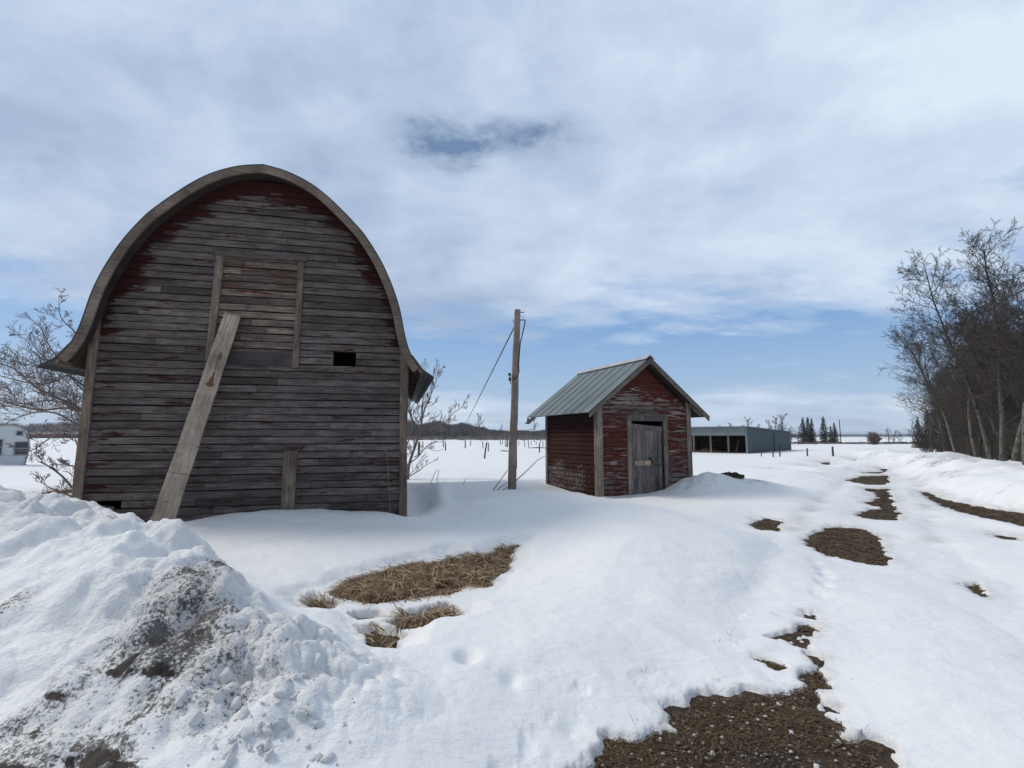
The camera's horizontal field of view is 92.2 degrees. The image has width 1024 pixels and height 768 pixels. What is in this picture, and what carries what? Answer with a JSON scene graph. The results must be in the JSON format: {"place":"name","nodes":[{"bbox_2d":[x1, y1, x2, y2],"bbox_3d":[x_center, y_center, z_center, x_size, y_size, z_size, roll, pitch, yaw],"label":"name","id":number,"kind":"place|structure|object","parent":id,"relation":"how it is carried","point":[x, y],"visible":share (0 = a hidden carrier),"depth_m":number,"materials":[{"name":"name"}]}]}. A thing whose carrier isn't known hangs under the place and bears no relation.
{"place":"outdoors","nodes":[
{"label":"outdoors","id":0,"kind":"place"},
{"bbox_2d":[0,0,1023,434],"label":"sky","id":1,"kind":"structure","parent":0,"point":[732,195],"materials":[{"name":"blue"}]},
{"bbox_2d":[307,462,1023,767],"bbox_3d":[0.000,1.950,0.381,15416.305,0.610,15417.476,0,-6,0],"label":"ground","id":2,"kind":"structure","parent":0,"point":[774,758],"depth_m":2.68,"materials":[{"name":"soil"}]},
{"bbox_2d":[1,421,78,431],"bbox_3d":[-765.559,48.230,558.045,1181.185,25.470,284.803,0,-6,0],"label":"woods","id":3,"kind":"object","parent":2,"relation":"on","point":[38,426],"visible":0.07,"depth_m":568.81,"materials":[{"name":"plant"}]},
{"bbox_2d":[0,287,84,462],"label":"bare tree","id":4,"kind":"object","parent":2,"relation":"on","point":[49,379],"visible":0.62,"depth_m":12.48,"materials":[{"name":"plant"}]},
{"bbox_2d":[29,430,76,496],"bbox_3d":[-8.688,1.875,9.904,1.494,1.972,0.914,0,-6,0],"label":"shrub","id":5,"kind":"object","parent":2,"relation":"on","point":[41,458],"visible":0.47,"depth_m":9.82,"materials":[{"name":"plant"}]},
{"bbox_2d":[29,432,77,437],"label":"farm building","id":6,"kind":"structure","parent":2,"relation":"on","point":[41,435],"depth_m":397.83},
{"bbox_2d":[151,312,240,520],"bbox_3d":[-5.327,0.570,8.360,0.332,3.858,0.048,12,-17,-11],"label":"leaning plank","id":7,"kind":"object","parent":2,"relation":"on","point":[175,484],"visible":0.89,"depth_m":8.31,"materials":[{"name":"wood"}]},
{"bbox_2d":[36,164,433,522],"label":"barn","id":8,"kind":"structure","parent":2,"relation":"on","point":[325,377],"depth_m":8.98,"materials":[{"name":"wood"}]},
{"bbox_2d":[215,256,297,353],"bbox_3d":[-4.712,-1.438,9.090,1.420,1.867,0.045,1,-6,-13],"label":"hay door","id":9,"kind":"structure","parent":8,"relation":"in","point":[280,305],"depth_m":9.10,"materials":[{"name":"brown wood"}]},
{"bbox_2d":[319,542,520,647],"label":"dead grass","id":10,"kind":"structure","parent":2,"relation":"on","point":[376,586],"depth_m":5.25,"materials":[{"name":"plant"}]},
{"bbox_2d":[0,437,1023,767],"bbox_3d":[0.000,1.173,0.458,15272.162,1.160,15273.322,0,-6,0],"label":"snow","id":11,"kind":"structure","parent":2,"relation":"on","point":[580,631],"depth_m":3.59,"materials":[{"name":"snow"}]},
{"bbox_2d":[0,425,30,464],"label":"caravan","id":12,"kind":"object","parent":11,"relation":"on","point":[11,434],"visible":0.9,"depth_m":21.98,"materials":[{"name":"paint"}]},
{"bbox_2d":[0,439,3,454],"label":"window","id":13,"kind":"structure","parent":12,"relation":"in","point":[1,440],"depth_m":21.71,"materials":[{"name":"grey glass"}]},
{"bbox_2d":[13,442,28,454],"bbox_3d":[-22.032,2.891,22.132,0.475,0.607,0.028,6,-8,-43],"label":"window","id":14,"kind":"structure","parent":12,"relation":"in","point":[19,445],"depth_m":22.12,"materials":[{"name":"grey glass"}]},
{"bbox_2d":[32,485,71,493],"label":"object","id":15,"kind":"object","parent":11,"relation":"on","point":[62,491],"visible":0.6,"depth_m":9.66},
{"bbox_2d":[154,682,160,689],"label":"snow clod","id":16,"kind":"object","parent":11,"relation":"on","point":[158,686],"visible":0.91,"depth_m":2.38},
{"bbox_2d":[173,696,183,706],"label":"snow clod","id":17,"kind":"object","parent":11,"relation":"on","point":[178,701],"visible":1,"depth_m":2.26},
{"bbox_2d":[178,689,186,701],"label":"snow clod","id":18,"kind":"object","parent":11,"relation":"on","point":[183,694],"visible":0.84,"depth_m":2.29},
{"bbox_2d":[188,711,202,726],"bbox_3d":[-1.419,1.513,2.219,0.045,0.068,0.065,-30,-38,15],"label":"snow clod","id":19,"kind":"object","parent":11,"relation":"on","point":[196,718],"visible":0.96,"depth_m":2.20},
{"bbox_2d":[202,674,209,684],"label":"snow clod","id":20,"kind":"object","parent":11,"relation":"on","point":[206,679],"visible":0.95,"depth_m":2.38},
{"bbox_2d":[213,689,225,701],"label":"snow clod","id":21,"kind":"object","parent":11,"relation":"on","point":[219,695],"visible":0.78,"depth_m":2.31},
{"bbox_2d":[216,760,229,767],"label":"snow clod","id":22,"kind":"object","parent":11,"relation":"on","point":[225,764],"visible":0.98,"depth_m":2.01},
{"bbox_2d":[218,667,232,683],"bbox_3d":[-1.425,1.463,2.455,0.074,0.092,0.048,1,-15,11],"label":"snow clod","id":23,"kind":"object","parent":11,"relation":"on","point":[225,676],"visible":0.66,"depth_m":2.44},
{"bbox_2d":[222,687,230,694],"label":"snow clod","id":24,"kind":"object","parent":11,"relation":"on","point":[226,691],"visible":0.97,"depth_m":2.34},
{"bbox_2d":[225,753,235,767],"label":"snow clod","id":25,"kind":"object","parent":11,"relation":"on","point":[230,758],"visible":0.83,"depth_m":2.04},
{"bbox_2d":[224,742,237,754],"bbox_3d":[-1.200,1.562,2.102,0.035,0.066,0.053,42,-29,-17],"label":"snow clod","id":26,"kind":"object","parent":11,"relation":"on","point":[231,748],"visible":0.74,"depth_m":2.09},
{"bbox_2d":[228,736,236,743],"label":"snow clod","id":27,"kind":"object","parent":11,"relation":"on","point":[232,738],"visible":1,"depth_m":2.13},
{"bbox_2d":[231,696,241,709],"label":"snow clod","id":28,"kind":"object","parent":11,"relation":"on","point":[236,703],"visible":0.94,"depth_m":2.31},
{"bbox_2d":[239,706,249,719],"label":"snow clod","id":29,"kind":"object","parent":11,"relation":"on","point":[244,712],"visible":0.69,"depth_m":2.23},
{"bbox_2d":[240,726,254,739],"bbox_3d":[-1.154,1.523,2.160,0.059,0.038,0.075,9,2,17],"label":"snow clod","id":30,"kind":"object","parent":11,"relation":"on","point":[247,732],"visible":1,"depth_m":2.14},
{"bbox_2d":[247,743,252,751],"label":"snow clod","id":31,"kind":"object","parent":11,"relation":"on","point":[249,747],"visible":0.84,"depth_m":2.10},
{"bbox_2d":[251,662,264,670],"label":"snow clod","id":32,"kind":"object","parent":11,"relation":"on","point":[259,668],"visible":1,"depth_m":2.48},
{"bbox_2d":[254,728,262,737],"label":"snow clod","id":33,"kind":"object","parent":11,"relation":"on","point":[258,732],"visible":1,"depth_m":2.15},
{"bbox_2d":[257,747,262,755],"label":"snow clod","id":34,"kind":"object","parent":11,"relation":"on","point":[260,750],"visible":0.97,"depth_m":2.09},
{"bbox_2d":[257,720,262,729],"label":"snow clod","id":35,"kind":"object","parent":11,"relation":"on","point":[259,724],"visible":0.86,"depth_m":2.17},
{"bbox_2d":[262,725,273,736],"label":"snow clod","id":36,"kind":"object","parent":11,"relation":"on","point":[267,732],"visible":0.95,"depth_m":2.16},
{"bbox_2d":[264,748,273,761],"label":"snow clod","id":37,"kind":"object","parent":11,"relation":"on","point":[268,755],"visible":0.92,"depth_m":2.07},
{"bbox_2d":[263,737,279,751],"bbox_3d":[-1.014,1.579,2.088,0.145,0.105,0.054,-5,-8,41],"label":"snow clod","id":38,"kind":"object","parent":11,"relation":"on","point":[266,747],"visible":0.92,"depth_m":2.11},
{"bbox_2d":[272,716,286,732],"bbox_3d":[-1.045,1.533,2.212,0.062,0.079,0.040,5,0,-33],"label":"snow clod","id":39,"kind":"object","parent":11,"relation":"on","point":[277,728],"visible":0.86,"depth_m":2.20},
{"bbox_2d":[275,720,284,728],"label":"snow clod","id":40,"kind":"object","parent":11,"relation":"on","point":[280,723],"visible":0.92,"depth_m":2.20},
{"bbox_2d":[273,689,287,698],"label":"snow clod","id":41,"kind":"object","parent":11,"relation":"on","point":[281,694],"visible":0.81,"depth_m":2.30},
{"bbox_2d":[289,693,297,700],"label":"snow clod","id":42,"kind":"object","parent":11,"relation":"on","point":[293,697],"visible":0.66,"depth_m":2.33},
{"bbox_2d":[294,709,304,718],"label":"snow clod","id":43,"kind":"object","parent":11,"relation":"on","point":[299,714],"visible":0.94,"depth_m":2.25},
{"bbox_2d":[300,712,307,721],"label":"snow clod","id":44,"kind":"object","parent":11,"relation":"on","point":[304,718],"visible":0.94,"depth_m":2.25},
{"bbox_2d":[304,705,314,716],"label":"snow clod","id":45,"kind":"object","parent":11,"relation":"on","point":[310,710],"visible":0.92,"depth_m":2.27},
{"bbox_2d":[308,754,315,761],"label":"snow clod","id":46,"kind":"object","parent":11,"relation":"on","point":[311,758],"visible":0.83,"depth_m":2.10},
{"bbox_2d":[293,587,339,608],"bbox_3d":[-1.848,1.998,4.564,0.528,0.243,0.470,0,-6,0],"label":"grass tuft","id":47,"kind":"object","parent":11,"relation":"on","point":[318,605],"visible":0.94,"depth_m":4.62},
{"bbox_2d":[313,653,322,669],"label":"snow clod","id":48,"kind":"object","parent":11,"relation":"on","point":[318,663],"visible":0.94,"depth_m":2.55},
{"bbox_2d":[313,717,325,728],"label":"snow clod","id":49,"kind":"object","parent":11,"relation":"on","point":[319,722],"visible":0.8,"depth_m":2.25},
{"bbox_2d":[315,752,323,761],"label":"snow clod","id":50,"kind":"object","parent":11,"relation":"on","point":[318,756],"visible":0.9,"depth_m":2.11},
{"bbox_2d":[320,752,335,762],"bbox_3d":[-0.792,1.604,2.119,0.056,0.036,0.072,-14,-21,30],"label":"snow clod","id":51,"kind":"object","parent":11,"relation":"on","point":[327,757],"visible":1,"depth_m":2.10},
{"bbox_2d":[385,449,390,511],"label":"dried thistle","id":52,"kind":"object","parent":11,"relation":"on","point":[388,481],"visible":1,"depth_m":9.06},
{"bbox_2d":[407,359,469,478],"bbox_3d":[-2.836,1.147,17.190,2.688,4.288,1.681,0,-6,0],"label":"sapling","id":53,"kind":"object","parent":11,"relation":"on","point":[427,402],"visible":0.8,"depth_m":17.30,"materials":[{"name":"plant"}]},
{"bbox_2d":[439,417,448,440],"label":"bare tree","id":54,"kind":"object","parent":11,"relation":"on","point":[443,424],"visible":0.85,"depth_m":160.88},
{"bbox_2d":[474,413,484,440],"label":"bare tree","id":55,"kind":"object","parent":11,"relation":"on","point":[479,426],"visible":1,"depth_m":159.93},
{"bbox_2d":[695,448,717,452],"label":"brush heap","id":56,"kind":"object","parent":11,"relation":"on","point":[706,450],"visible":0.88,"depth_m":44.28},
{"bbox_2d":[720,472,744,478],"bbox_3d":[5.695,2.379,12.823,0.642,0.211,0.400,0,-6,0],"label":"earth clod","id":57,"kind":"object","parent":11,"relation":"on","point":[736,475],"visible":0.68,"depth_m":12.71,"materials":[{"name":"brown soil"}]},
{"bbox_2d":[771,414,783,429],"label":"bare tree","id":58,"kind":"object","parent":11,"relation":"on","point":[776,419],"visible":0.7,"depth_m":77.68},
{"bbox_2d":[773,414,787,430],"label":"bare tree","id":59,"kind":"object","parent":11,"relation":"on","point":[781,421],"visible":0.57,"depth_m":79.74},
{"bbox_2d":[797,417,810,442],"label":"spruce tree","id":60,"kind":"object","parent":11,"relation":"on","point":[803,435],"visible":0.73,"depth_m":103.38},
{"bbox_2d":[805,417,813,442],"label":"spruce tree","id":61,"kind":"object","parent":11,"relation":"on","point":[809,431],"visible":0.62,"depth_m":104.85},
{"bbox_2d":[810,418,817,441],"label":"spruce tree","id":62,"kind":"object","parent":11,"relation":"on","point":[814,438],"visible":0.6,"depth_m":106.31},
{"bbox_2d":[819,417,831,441],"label":"spruce tree","id":63,"kind":"object","parent":11,"relation":"on","point":[823,427],"visible":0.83,"depth_m":103.33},
{"bbox_2d":[830,423,838,441],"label":"spruce tree","id":64,"kind":"object","parent":11,"relation":"on","point":[834,436],"visible":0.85,"depth_m":104.84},
{"bbox_2d":[791,441,914,443],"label":"weeds","id":65,"kind":"object","parent":11,"relation":"on","point":[841,442],"visible":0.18,"depth_m":89.26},
{"bbox_2d":[866,432,882,444],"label":"bush","id":66,"kind":"object","parent":11,"relation":"on","point":[874,438],"visible":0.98,"depth_m":81.04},
{"bbox_2d":[911,419,922,447],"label":"spruce tree","id":67,"kind":"object","parent":11,"relation":"on","point":[917,435],"visible":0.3,"depth_m":61.77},
{"bbox_2d":[912,439,928,452],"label":"roadside shrub","id":68,"kind":"object","parent":11,"relation":"on","point":[927,448],"visible":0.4,"depth_m":40.37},
{"bbox_2d":[904,420,944,451],"bbox_3d":[28.527,3.772,34.007,2.151,2.657,2.560,-2,-7,21],"label":"roadside shrub","id":69,"kind":"object","parent":11,"relation":"on","point":[924,436],"visible":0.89,"depth_m":33.69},
{"bbox_2d":[915,411,933,447],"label":"spruce tree","id":70,"kind":"object","parent":11,"relation":"on","point":[925,429],"visible":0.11,"depth_m":59.82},
{"bbox_2d":[876,322,981,452],"bbox_3d":[23.492,0.268,27.282,4.584,8.286,5.310,-1,-6,8],"label":"poplar tree","id":71,"kind":"object","parent":11,"relation":"on","point":[915,360],"visible":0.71,"depth_m":27.88,"materials":[{"name":"brown plant"}]},
{"bbox_2d":[892,333,973,451],"bbox_3d":[26.076,0.915,30.680,3.866,8.099,4.221,-3,-2,32],"label":"poplar tree","id":72,"kind":"object","parent":11,"relation":"on","point":[937,413],"visible":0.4,"depth_m":30.77,"materials":[{"name":"brown plant"}]},
{"bbox_2d":[920,403,945,434],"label":"poplar tree","id":73,"kind":"object","parent":11,"relation":"on","point":[934,418],"visible":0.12,"depth_m":47.26,"materials":[{"name":"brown plant"}]},
{"bbox_2d":[924,426,959,452],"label":"roadside shrub","id":74,"kind":"object","parent":11,"relation":"on","point":[938,445],"visible":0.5,"depth_m":28.72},
{"bbox_2d":[934,427,963,452],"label":"roadside shrub","id":75,"kind":"object","parent":11,"relation":"on","point":[944,439],"visible":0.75,"depth_m":27.10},
{"bbox_2d":[886,245,1022,459],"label":"poplar tree","id":76,"kind":"object","parent":11,"relation":"on","point":[977,409],"visible":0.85,"depth_m":19.70,"materials":[{"name":"brown plant"}]},
{"bbox_2d":[915,314,1019,457],"bbox_3d":[20.994,0.423,21.832,3.895,7.084,5.113,2,1,-41],"label":"poplar tree","id":77,"kind":"object","parent":11,"relation":"on","point":[987,413],"visible":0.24,"depth_m":22.33,"materials":[{"name":"brown plant"}]},
{"bbox_2d":[914,275,1023,456],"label":"poplar tree","id":78,"kind":"object","parent":11,"relation":"on","point":[973,444],"visible":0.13,"depth_m":21.67,"materials":[{"name":"brown plant"}]},
{"bbox_2d":[954,439,983,456],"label":"roadside shrub","id":79,"kind":"object","parent":11,"relation":"on","point":[967,449],"visible":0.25,"depth_m":25.41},
{"bbox_2d":[920,216,1023,460],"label":"poplar tree","id":80,"kind":"object","parent":11,"relation":"on","point":[991,288],"visible":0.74,"depth_m":18.04,"materials":[{"name":"brown plant"}]},
{"bbox_2d":[941,401,1006,458],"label":"poplar tree","id":81,"kind":"object","parent":11,"relation":"on","point":[973,426],"visible":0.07,"depth_m":29.79,"materials":[{"name":"brown plant"}]},
{"bbox_2d":[956,431,993,457],"bbox_3d":[22.321,3.002,23.462,1.604,1.665,1.348,-4,-7,31],"label":"roadside shrub","id":82,"kind":"object","parent":11,"relation":"on","point":[963,445],"visible":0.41,"depth_m":23.70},
{"bbox_2d":[955,417,1009,459],"bbox_3d":[21.098,2.628,22.140,1.959,2.332,1.567,-2,-6,18],"label":"roadside shrub","id":83,"kind":"object","parent":11,"relation":"on","point":[992,441],"visible":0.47,"depth_m":21.94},
{"bbox_2d":[944,262,1023,460],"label":"poplar tree","id":84,"kind":"object","parent":11,"relation":"on","point":[1016,445],"visible":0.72,"depth_m":15.68,"materials":[{"name":"brown plant"}]},
{"bbox_2d":[946,282,1023,464],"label":"poplar tree","id":85,"kind":"object","parent":11,"relation":"on","point":[1007,333],"visible":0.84,"depth_m":15.72,"materials":[{"name":"brown plant"}]},
{"bbox_2d":[953,393,1019,460],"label":"poplar tree","id":86,"kind":"object","parent":11,"relation":"on","point":[985,421],"visible":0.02,"depth_m":28.74,"materials":[{"name":"brown plant"}]},
{"bbox_2d":[960,320,1023,430],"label":"poplar tree","id":87,"kind":"object","parent":11,"relation":"on","point":[1006,400],"visible":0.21,"depth_m":18.39,"materials":[{"name":"brown plant"}]},
{"bbox_2d":[976,428,1014,460],"bbox_3d":[19.979,2.521,20.112,1.359,1.679,1.618,-3,-7,22],"label":"roadside shrub","id":88,"kind":"object","parent":11,"relation":"on","point":[1006,449],"visible":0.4,"depth_m":20.36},
{"bbox_2d":[974,338,1019,441],"bbox_3d":[25.526,0.998,25.769,2.950,6.892,3.374,-2,-6,16],"label":"poplar tree","id":89,"kind":"object","parent":11,"relation":"on","point":[997,414],"visible":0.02,"depth_m":25.56,"materials":[{"name":"brown plant"}]},
{"bbox_2d":[978,297,1023,375],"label":"poplar tree","id":90,"kind":"object","parent":11,"relation":"on","point":[1022,318],"visible":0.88,"depth_m":15.28,"materials":[{"name":"brown plant"}]},
{"bbox_2d":[995,423,1021,461],"bbox_3d":[18.968,2.314,18.394,1.160,1.726,1.450,0,-6,-2],"label":"roadside shrub","id":91,"kind":"object","parent":11,"relation":"on","point":[1011,443],"visible":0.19,"depth_m":18.70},
{"bbox_2d":[997,420,1021,461],"bbox_3d":[17.887,2.149,16.923,1.874,1.945,1.574,5,-8,-37],"label":"roadside shrub","id":92,"kind":"object","parent":11,"relation":"on","point":[1005,430],"visible":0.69,"depth_m":17.09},
{"bbox_2d":[508,309,525,489],"bbox_3d":[0.114,0.627,13.189,0.516,5.357,0.272,0,-6,0],"label":"utility pole","id":93,"kind":"object","parent":2,"relation":"on","point":[512,457],"visible":0.94,"depth_m":13.14,"materials":[{"name":"brown wood"}]},
{"bbox_2d":[465,327,513,423],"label":"overhead wire","id":94,"kind":"object","parent":93,"relation":"attached to","point":[494,366],"visible":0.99,"depth_m":20.23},
{"bbox_2d":[525,355,709,496],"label":"shed","id":95,"kind":"structure","parent":2,"relation":"on","point":[621,428],"depth_m":12.95,"materials":[{"name":"red"}]},
{"bbox_2d":[631,424,665,494],"bbox_3d":[3.545,1.996,12.746,1.030,1.930,0.121,3,-7,-23],"label":"door","id":96,"kind":"structure","parent":95,"relation":"in","point":[647,441],"depth_m":12.76,"materials":[{"name":"grey wood"}]},
{"bbox_2d":[597,673,882,767],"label":"pebbles","id":97,"kind":"object","parent":2,"relation":"on","point":[767,754],"visible":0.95,"depth_m":2.59,"materials":[{"name":"gravel"}]},
{"bbox_2d":[691,426,791,453],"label":"machine shed","id":98,"kind":"structure","parent":2,"relation":"on","point":[749,438],"depth_m":45.48,"materials":[{"name":"grey metal"}]},
{"bbox_2d":[793,434,958,437],"bbox_3d":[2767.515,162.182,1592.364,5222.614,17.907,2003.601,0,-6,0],"label":"woods","id":99,"kind":"object","parent":2,"relation":"on","point":[864,435],"visible":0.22,"depth_m":2302.29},
{"bbox_2d":[904,360,954,451],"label":"poplar tree","id":100,"kind":"object","parent":2,"relation":"on","point":[931,421],"visible":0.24,"depth_m":37.83,"materials":[{"name":"brown plant"}]},
{"bbox_2d":[927,430,958,451],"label":"roadside shrub","id":101,"kind":"object","parent":2,"relation":"on","point":[937,442],"visible":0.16,"depth_m":37.34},
{"bbox_2d":[929,374,962,453],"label":"poplar tree","id":102,"kind":"object","parent":2,"relation":"on","point":[957,429],"visible":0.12,"depth_m":37.88,"materials":[{"name":"brown plant"}]},
{"bbox_2d":[949,358,993,440],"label":"poplar tree","id":103,"kind":"object","parent":2,"relation":"on","point":[972,419],"visible":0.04,"depth_m":31.73,"materials":[{"name":"brown plant"}]},
{"bbox_2d":[961,427,982,454],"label":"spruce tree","id":104,"kind":"object","parent":2,"relation":"on","point":[975,441],"visible":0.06,"depth_m":37.73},
{"bbox_2d":[934,327,1021,460],"bbox_3d":[22.457,0.690,23.304,3.420,7.164,3.734,-2,-1,15],"label":"poplar tree","id":105,"kind":"object","parent":2,"relation":"on","point":[973,409],"visible":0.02,"depth_m":23.81,"materials":[{"name":"brown plant"}]},
{"bbox_2d":[942,311,1021,427],"bbox_3d":[19.497,0.300,19.646,3.132,7.002,3.631,1,-7,-24],"label":"poplar tree","id":106,"kind":"object","parent":2,"relation":"on","point":[987,386],"visible":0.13,"depth_m":19.99,"materials":[{"name":"brown plant"}]},
{"bbox_2d":[944,292,1022,415],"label":"poplar tree","id":107,"kind":"object","parent":2,"relation":"on","point":[970,321],"visible":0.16,"depth_m":21.34,"materials":[{"name":"brown plant"}]},
{"bbox_2d":[964,320,1009,458],"bbox_3d":[27.756,0.389,28.037,3.729,8.688,4.197,-1,-6,13],"label":"poplar tree","id":108,"kind":"object","parent":2,"relation":"on","point":[987,409],"visible":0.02,"depth_m":28.17,"materials":[{"name":"brown plant"}]},
{"bbox_2d":[978,424,1011,458],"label":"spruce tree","id":109,"kind":"object","parent":2,"relation":"on","point":[992,449],"visible":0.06,"depth_m":32.91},
{"bbox_2d":[971,327,1023,429],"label":"poplar tree","id":110,"kind":"object","parent":2,"relation":"on","point":[1013,412],"visible":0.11,"depth_m":18.77,"materials":[{"name":"brown plant"}]},
{"bbox_2d":[632,599,868,734],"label":"grass sprigs","id":111,"kind":"object","parent":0,"point":[723,681],"depth_m":3.14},
{"bbox_2d":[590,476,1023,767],"bbox_3d":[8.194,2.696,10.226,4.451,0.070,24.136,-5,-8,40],"label":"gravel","id":112,"kind":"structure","parent":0,"point":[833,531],"depth_m":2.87,"materials":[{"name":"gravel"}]},
{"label":"hill","id":113,"kind":"structure","parent":0,"visible":0},
{"bbox_2d":[407,420,544,439],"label":"woods","id":114,"kind":"object","parent":113,"relation":"on","point":[464,431],"visible":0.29,"depth_m":229.74,"materials":[{"name":"plant"}]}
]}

